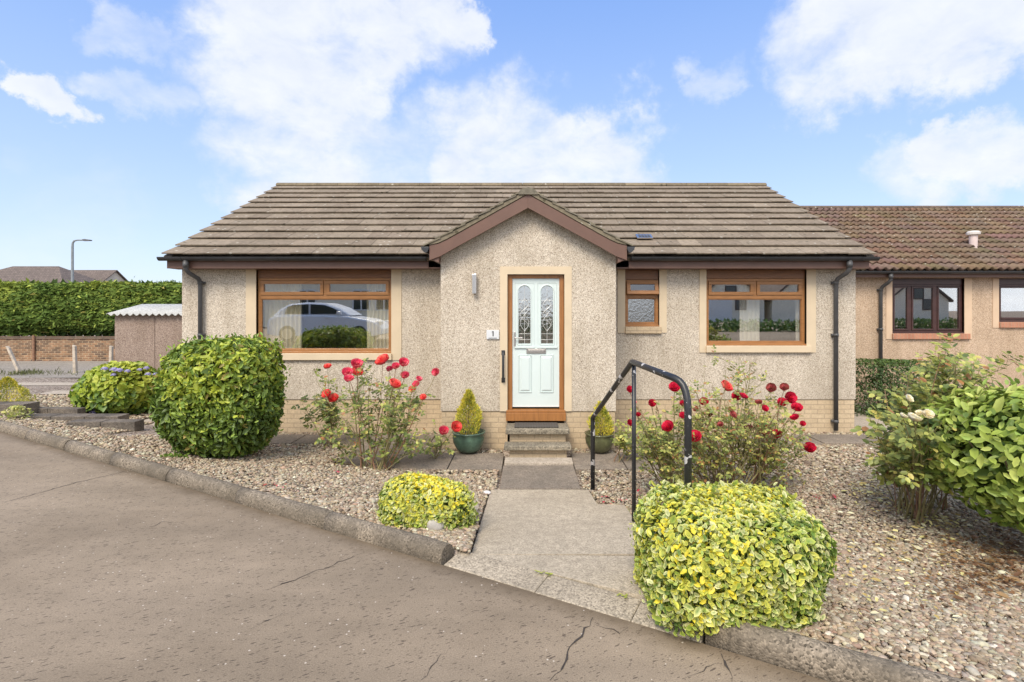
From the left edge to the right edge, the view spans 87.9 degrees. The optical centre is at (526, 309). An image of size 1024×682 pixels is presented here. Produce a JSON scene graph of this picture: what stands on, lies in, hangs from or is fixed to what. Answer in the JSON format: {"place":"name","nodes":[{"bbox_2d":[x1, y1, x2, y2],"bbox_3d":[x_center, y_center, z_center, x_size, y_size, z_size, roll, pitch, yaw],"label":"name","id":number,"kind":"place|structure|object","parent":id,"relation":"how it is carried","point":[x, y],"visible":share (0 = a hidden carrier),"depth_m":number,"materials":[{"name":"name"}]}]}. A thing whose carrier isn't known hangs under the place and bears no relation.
{"place":"outdoors","nodes":[
{"label":"outdoors","id":0,"kind":"place"},
{"bbox_2d":[11,382,76,384],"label":"pavement","id":1,"kind":"structure","parent":0,"point":[46,383],"depth_m":14.15,"materials":[{"name":"concrete"}]},
{"bbox_2d":[0,367,88,375],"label":"grass","id":2,"kind":"structure","parent":0,"point":[24,372],"depth_m":16.12,"materials":[{"name":"green plant"}]},
{"bbox_2d":[0,266,101,282],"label":"distant house","id":3,"kind":"structure","parent":0,"point":[35,273],"depth_m":61.08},
{"bbox_2d":[0,361,108,377],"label":"road","id":4,"kind":"structure","parent":0,"point":[64,366],"depth_m":18.09,"materials":[{"name":"grey asphalt"}]},
{"bbox_2d":[40,390,72,393],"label":"pavement","id":5,"kind":"structure","parent":0,"point":[60,392],"depth_m":12.62,"materials":[{"name":"concrete"}]},
{"bbox_2d":[74,270,127,281],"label":"distant house","id":6,"kind":"structure","parent":0,"point":[106,275],"depth_m":68.96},
{"bbox_2d":[0,432,828,681],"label":"road","id":7,"kind":"structure","parent":0,"point":[109,573],"depth_m":3.19,"materials":[{"name":"grey asphalt"}]},
{"bbox_2d":[0,334,1023,679],"bbox_3d":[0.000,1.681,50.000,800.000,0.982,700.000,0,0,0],"label":"ground","id":8,"kind":"structure","parent":0,"point":[32,390],"depth_m":6.44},
{"bbox_2d":[6,346,20,371],"bbox_3d":[-16.001,1.627,16.600,0.501,0.946,0.095,0,0,0],"label":"fence post","id":9,"kind":"object","parent":8,"relation":"on","point":[13,359],"visible":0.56,"depth_m":16.56,"materials":[{"name":"beige concrete"}]},
{"bbox_2d":[0,405,33,419],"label":"variegated plant","id":10,"kind":"object","parent":8,"relation":"on","point":[19,408],"visible":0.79,"depth_m":8.51,"materials":[{"name":"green plant"}]},
{"bbox_2d":[0,401,38,413],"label":"edging block","id":11,"kind":"structure","parent":8,"relation":"on","point":[32,405],"depth_m":9.11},
{"bbox_2d":[23,394,39,404],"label":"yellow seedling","id":12,"kind":"object","parent":8,"relation":"on","point":[35,397],"visible":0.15,"depth_m":10.22,"materials":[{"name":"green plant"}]},
{"bbox_2d":[0,335,114,360],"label":"brick wall","id":13,"kind":"structure","parent":8,"relation":"on","point":[49,348],"depth_m":20.40,"materials":[{"name":"brown brick"}]},
{"bbox_2d":[38,407,85,413],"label":"edging block","id":14,"kind":"structure","parent":8,"relation":"on","point":[72,410],"depth_m":9.25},
{"bbox_2d":[17,413,128,421],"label":"edging block","id":15,"kind":"structure","parent":8,"relation":"on","point":[58,416],"depth_m":8.62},
{"bbox_2d":[72,345,77,372],"bbox_3d":[-14.111,1.612,16.600,0.120,0.976,0.095,0,0,0],"label":"fence post","id":16,"kind":"object","parent":8,"relation":"on","point":[74,358],"visible":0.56,"depth_m":16.56,"materials":[{"name":"beige concrete"}]},
{"bbox_2d":[71,239,91,281],"bbox_3d":[-30.200,-1.375,36.000,1.340,6.750,0.240,0,0,0],"label":"street lamp","id":17,"kind":"object","parent":8,"relation":"on","point":[72,261],"visible":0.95,"depth_m":35.95,"materials":[{"name":"grey metal"}]},
{"bbox_2d":[0,276,181,335],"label":"conifer hedge","id":18,"kind":"object","parent":8,"relation":"on","point":[55,307],"visible":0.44,"depth_m":20.70,"materials":[{"name":"green plant"}]},
{"bbox_2d":[66,419,143,431],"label":"edging block","id":19,"kind":"structure","parent":8,"relation":"on","point":[134,425],"depth_m":8.15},
{"bbox_2d":[109,346,113,361],"bbox_3d":[-12.988,1.622,16.600,0.110,0.956,0.095,0,0,0],"label":"fence post","id":20,"kind":"object","parent":8,"relation":"on","point":[111,351],"visible":0.5,"depth_m":16.56,"materials":[{"name":"beige concrete"}]},
{"bbox_2d":[68,361,163,414],"bbox_3d":[-7.644,1.520,10.068,1.932,1.094,1.347,0,0,0],"label":"hydrangea","id":21,"kind":"object","parent":8,"relation":"on","point":[114,387],"visible":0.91,"depth_m":9.64,"materials":[{"name":"green plant"}]},
{"bbox_2d":[106,304,181,370],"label":"shed","id":22,"kind":"structure","parent":8,"relation":"on","point":[148,333],"depth_m":12.50,"materials":[{"name":"beige concrete"}]},
{"bbox_2d":[144,332,290,459],"bbox_3d":[-3.833,1.132,6.736,1.500,1.678,1.532,0,0,0],"label":"round shrub","id":23,"kind":"object","parent":8,"relation":"on","point":[216,396],"visible":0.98,"depth_m":6.24,"materials":[{"name":"green plant"}]},
{"bbox_2d":[0,420,453,564],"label":"kerb","id":24,"kind":"structure","parent":8,"relation":"on","point":[427,548],"depth_m":4.77,"materials":[{"name":"concrete"}]},
{"bbox_2d":[312,354,438,470],"bbox_3d":[-1.917,1.344,6.558,1.610,1.534,1.001,0,0,0],"label":"rose bush","id":25,"kind":"object","parent":8,"relation":"on","point":[388,419],"visible":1,"depth_m":6.53,"materials":[{"name":"green plant"}]},
{"bbox_2d":[424,421,461,458],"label":"rose bush","id":26,"kind":"object","parent":8,"relation":"on","point":[456,426],"visible":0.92,"depth_m":6.95,"materials":[{"name":"green plant"}]},
{"bbox_2d":[0,392,1023,681],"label":"gravel","id":27,"kind":"structure","parent":8,"relation":"on","point":[992,650],"depth_m":4.70,"materials":[{"name":"beige gravel"}]},
{"bbox_2d":[0,376,32,401],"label":"dwarf conifer","id":28,"kind":"object","parent":27,"relation":"on","point":[7,384],"visible":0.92,"depth_m":9.50,"materials":[{"name":"yellow plant"}]},
{"bbox_2d":[291,363,349,446],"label":"rose bush","id":29,"kind":"object","parent":27,"relation":"on","point":[332,397],"visible":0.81,"depth_m":7.60,"materials":[{"name":"green plant"}]},
{"bbox_2d":[375,471,478,529],"bbox_3d":[-0.838,1.625,4.522,0.902,0.443,0.609,0,0,0],"label":"variegated shrub","id":30,"kind":"object","parent":27,"relation":"on","point":[419,499],"visible":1,"depth_m":4.31,"materials":[{"name":"yellow plant"}]},
{"bbox_2d":[426,519,443,530],"bbox_3d":[-0.732,1.739,4.271,0.147,0.120,0.104,0,0,0],"label":"rock","id":31,"kind":"object","parent":27,"relation":"on","point":[433,525],"visible":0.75,"depth_m":4.23,"materials":[{"name":"white stone"}]},
{"bbox_2d":[452,427,485,452],"bbox_3d":[-0.796,1.820,7.330,0.465,0.270,0.465,0,0,0],"label":"plant pot","id":32,"kind":"object","parent":27,"relation":"on","point":[469,443],"visible":0.77,"depth_m":7.16,"materials":[{"name":"ceramic"}]},
{"bbox_2d":[454,388,483,434],"bbox_3d":[-0.796,1.421,7.347,0.420,0.678,0.419,0,0,0],"label":"dwarf conifer","id":33,"kind":"object","parent":32,"relation":"on","point":[473,406],"visible":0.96,"depth_m":7.27,"materials":[{"name":"yellow plant"}]},
{"bbox_2d":[625,379,721,484],"bbox_3d":[1.476,1.374,5.482,0.858,1.303,0.674,0,0,-23],"label":"rose bush","id":34,"kind":"object","parent":27,"relation":"on","point":[664,440],"visible":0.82,"depth_m":5.42,"materials":[{"name":"green plant"}]},
{"bbox_2d":[628,477,840,640],"bbox_3d":[1.297,1.494,3.321,1.314,0.775,1.159,0,0,0],"label":"variegated shrub","id":35,"kind":"object","parent":27,"relation":"on","point":[726,531],"visible":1,"depth_m":2.93,"materials":[{"name":"yellow plant"}]},
{"bbox_2d":[872,519,1023,623],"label":"leaf mould","id":36,"kind":"object","parent":27,"relation":"on","point":[1018,572],"visible":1,"depth_m":4.06,"materials":[{"name":"brown plant"}]},
{"bbox_2d":[911,376,1023,532],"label":"broad leaved shrub","id":37,"kind":"object","parent":27,"relation":"on","point":[992,459],"visible":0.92,"depth_m":4.17,"materials":[{"name":"green plant"}]},
{"bbox_2d":[157,183,879,448],"bbox_3d":[-0.124,-0.377,11.784,11.176,4.953,8.792,0,0,0],"label":"bungalow","id":38,"kind":"object","parent":8,"relation":"on","point":[583,296],"visible":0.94,"depth_m":8.60,"materials":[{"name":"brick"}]},
{"bbox_2d":[264,284,301,347],"bbox_3d":[-4.068,0.345,8.842,0.660,1.810,0.058,0,0,0],"label":"curtain","id":39,"kind":"object","parent":38,"relation":"hanging from","point":[283,320],"visible":0.45,"depth_m":8.84,"materials":[{"name":"white fabric"}]},
{"bbox_2d":[258,270,391,359],"bbox_3d":[-3.279,0.092,8.633,2.209,1.461,0.165,0,0,0],"label":"window","id":40,"kind":"structure","parent":38,"relation":"in","point":[324,278],"depth_m":8.64,"materials":[{"name":"brown wood"}]},
{"bbox_2d":[367,284,388,347],"bbox_3d":[-2.464,0.345,8.842,0.383,1.810,0.058,0,0,0],"label":"curtain","id":41,"kind":"object","parent":38,"relation":"hanging from","point":[377,323],"visible":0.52,"depth_m":8.84,"materials":[{"name":"white fabric"}]},
{"bbox_2d":[472,274,476,293],"bbox_3d":[-0.738,-0.358,7.557,0.060,0.282,0.084,0,0,0],"label":"wall light","id":42,"kind":"object","parent":38,"relation":"attached to","point":[474,283],"visible":1,"depth_m":7.51,"materials":[{"name":"metal"}]},
{"bbox_2d":[486,330,498,338],"bbox_3d":[-0.480,0.364,7.583,0.179,0.130,0.017,0,0,0],"label":"house number plaque","id":43,"kind":"object","parent":38,"relation":"attached to","point":[492,334],"visible":1,"depth_m":7.58,"materials":[{"name":"white plastic"}]},
{"bbox_2d":[501,350,504,382],"bbox_3d":[-0.331,0.817,7.551,0.052,0.461,0.073,0,0,0],"label":"grab rail","id":44,"kind":"object","parent":38,"relation":"attached to","point":[502,354],"visible":1,"depth_m":7.52,"materials":[{"name":"black plastic"}]},
{"bbox_2d":[512,279,558,406],"bbox_3d":[0.136,0.485,7.666,0.676,1.854,0.107,0,0,0],"label":"door","id":45,"kind":"structure","parent":38,"relation":"in","point":[535,364],"depth_m":7.68,"materials":[{"name":"green paint"}]},
{"bbox_2d":[625,270,661,333],"bbox_3d":[1.889,-0.123,8.633,0.583,1.031,0.165,0,0,0],"label":"window","id":46,"kind":"structure","parent":38,"relation":"in","point":[641,306],"depth_m":8.64,"materials":[{"name":"brown wood"}]},
{"bbox_2d":[739,285,759,340],"bbox_3d":[3.711,0.345,8.842,0.332,1.810,0.060,0,0,0],"label":"curtain","id":47,"kind":"object","parent":38,"relation":"hanging from","point":[749,320],"visible":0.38,"depth_m":8.84,"materials":[{"name":"white fabric"}]},
{"bbox_2d":[706,270,810,352],"bbox_3d":[3.748,0.031,8.633,1.692,1.338,0.165,0,0,0],"label":"window","id":48,"kind":"structure","parent":38,"relation":"in","point":[754,278],"depth_m":8.64,"materials":[{"name":"brown wood"}]},
{"bbox_2d":[795,285,798,340],"bbox_3d":[4.589,0.345,8.842,0.218,1.810,0.057,0,0,0],"label":"curtain","id":49,"kind":"object","parent":38,"relation":"hanging from","point":[797,315],"visible":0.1,"depth_m":8.84,"materials":[{"name":"white fabric"}]},
{"bbox_2d":[504,423,571,456],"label":"front steps","id":50,"kind":"structure","parent":8,"relation":"on","point":[537,442],"depth_m":7.16,"materials":[{"name":"brick"}]},
{"bbox_2d":[514,422,558,427],"bbox_3d":[0.138,1.615,7.397,0.605,0.013,0.295,0,0,0],"label":"doormat","id":51,"kind":"object","parent":50,"relation":"on","point":[536,424],"visible":1,"depth_m":7.34,"materials":[{"name":"rubber"}]},
{"bbox_2d":[264,470,838,503],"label":"fallen petals","id":52,"kind":"object","parent":8,"relation":"on","point":[602,496],"visible":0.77,"depth_m":5.54,"materials":[{"name":"red plant"}]},
{"bbox_2d":[472,490,660,600],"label":"ramp","id":53,"kind":"structure","parent":8,"relation":"on","point":[582,536],"depth_m":4.28,"materials":[{"name":"concrete"}]},
{"bbox_2d":[444,551,704,643],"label":"dropped kerb","id":54,"kind":"structure","parent":8,"relation":"on","point":[628,608],"depth_m":3.38,"materials":[{"name":"concrete"}]},
{"bbox_2d":[535,570,627,597],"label":"weeds","id":55,"kind":"object","parent":54,"relation":"on","point":[625,595],"visible":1,"depth_m":3.28,"materials":[{"name":"green plant"}]},
{"bbox_2d":[591,359,691,572],"bbox_3d":[0.906,1.270,4.700,0.115,1.660,2.432,0,0,-7],"label":"handrail","id":56,"kind":"object","parent":8,"relation":"on","point":[633,364],"visible":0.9,"depth_m":4.66,"materials":[{"name":"black metal"}]},
{"bbox_2d":[656,344,816,491],"bbox_3d":[2.325,1.282,5.720,2.082,1.770,1.305,0,0,0],"label":"rose bush","id":57,"kind":"object","parent":8,"relation":"on","point":[762,456],"visible":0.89,"depth_m":5.54,"materials":[{"name":"green plant"}]},
{"bbox_2d":[705,619,970,681],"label":"kerb","id":58,"kind":"structure","parent":8,"relation":"on","point":[809,656],"depth_m":2.62,"materials":[{"name":"concrete"}]},
{"bbox_2d":[854,358,961,416],"bbox_3d":[6.948,1.494,10.153,2.539,1.100,1.064,0,0,0],"label":"box hedge","id":59,"kind":"object","parent":8,"relation":"on","point":[878,377],"visible":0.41,"depth_m":9.94,"materials":[{"name":"green plant"}]},
{"bbox_2d":[799,206,1023,402],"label":"neighbouring bungalow","id":60,"kind":"object","parent":8,"relation":"on","point":[929,275],"visible":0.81,"depth_m":11.39,"materials":[{"name":"beige paint"}]},
{"bbox_2d":[892,278,970,338],"bbox_3d":[8.630,-0.010,11.383,1.650,1.298,0.165,0,0,0],"label":"window","id":61,"kind":"structure","parent":60,"relation":"in","point":[908,283],"depth_m":11.39,"materials":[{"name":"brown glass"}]},
{"bbox_2d":[999,278,1023,327],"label":"window","id":62,"kind":"structure","parent":60,"relation":"in","point":[1004,322],"depth_m":11.38,"materials":[{"name":"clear glass"}]},
{"bbox_2d":[828,479,1017,638],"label":"fallen leaves","id":63,"kind":"object","parent":8,"relation":"on","point":[861,635],"visible":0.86,"depth_m":4.53,"materials":[{"name":"brown plant"}]},
{"bbox_2d":[850,333,1023,524],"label":"yellow rose bush","id":64,"kind":"object","parent":8,"relation":"on","point":[901,458],"visible":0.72,"depth_m":4.88,"materials":[{"name":"green plant"}]},
{"bbox_2d":[0,0,1023,282],"label":"sky","id":65,"kind":"structure","parent":0,"point":[130,128],"materials":[{"name":"blue"}]},
{"bbox_2d":[504,457,572,464],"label":"path","id":66,"kind":"structure","parent":0,"point":[538,461],"depth_m":6.81,"materials":[{"name":"concrete"}]},
{"bbox_2d":[269,434,883,489],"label":"path","id":67,"kind":"structure","parent":0,"point":[538,477],"depth_m":6.83,"materials":[{"name":"grey concrete"}]},
{"bbox_2d":[584,429,614,452],"bbox_3d":[1.010,1.830,7.330,0.418,0.250,0.418,0,0,0],"label":"plant pot","id":68,"kind":"object","parent":67,"relation":"on","point":[604,444],"visible":0.66,"depth_m":7.18,"materials":[{"name":"ceramic"}]},
{"bbox_2d":[586,401,614,435],"bbox_3d":[1.039,1.517,7.320,0.383,0.527,0.403,0,0,-21],"label":"dwarf conifer","id":69,"kind":"object","parent":68,"relation":"on","point":[607,420],"visible":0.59,"depth_m":7.27,"materials":[{"name":"yellow plant"}]},
{"bbox_2d":[610,416,647,461],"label":"rose bush","id":70,"kind":"object","parent":67,"relation":"on","point":[620,439],"visible":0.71,"depth_m":6.82,"materials":[{"name":"green plant"}]},
{"bbox_2d":[854,412,889,432],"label":"side path","id":71,"kind":"structure","parent":0,"point":[860,420],"depth_m":9.30,"materials":[{"name":"concrete"}]}
]}

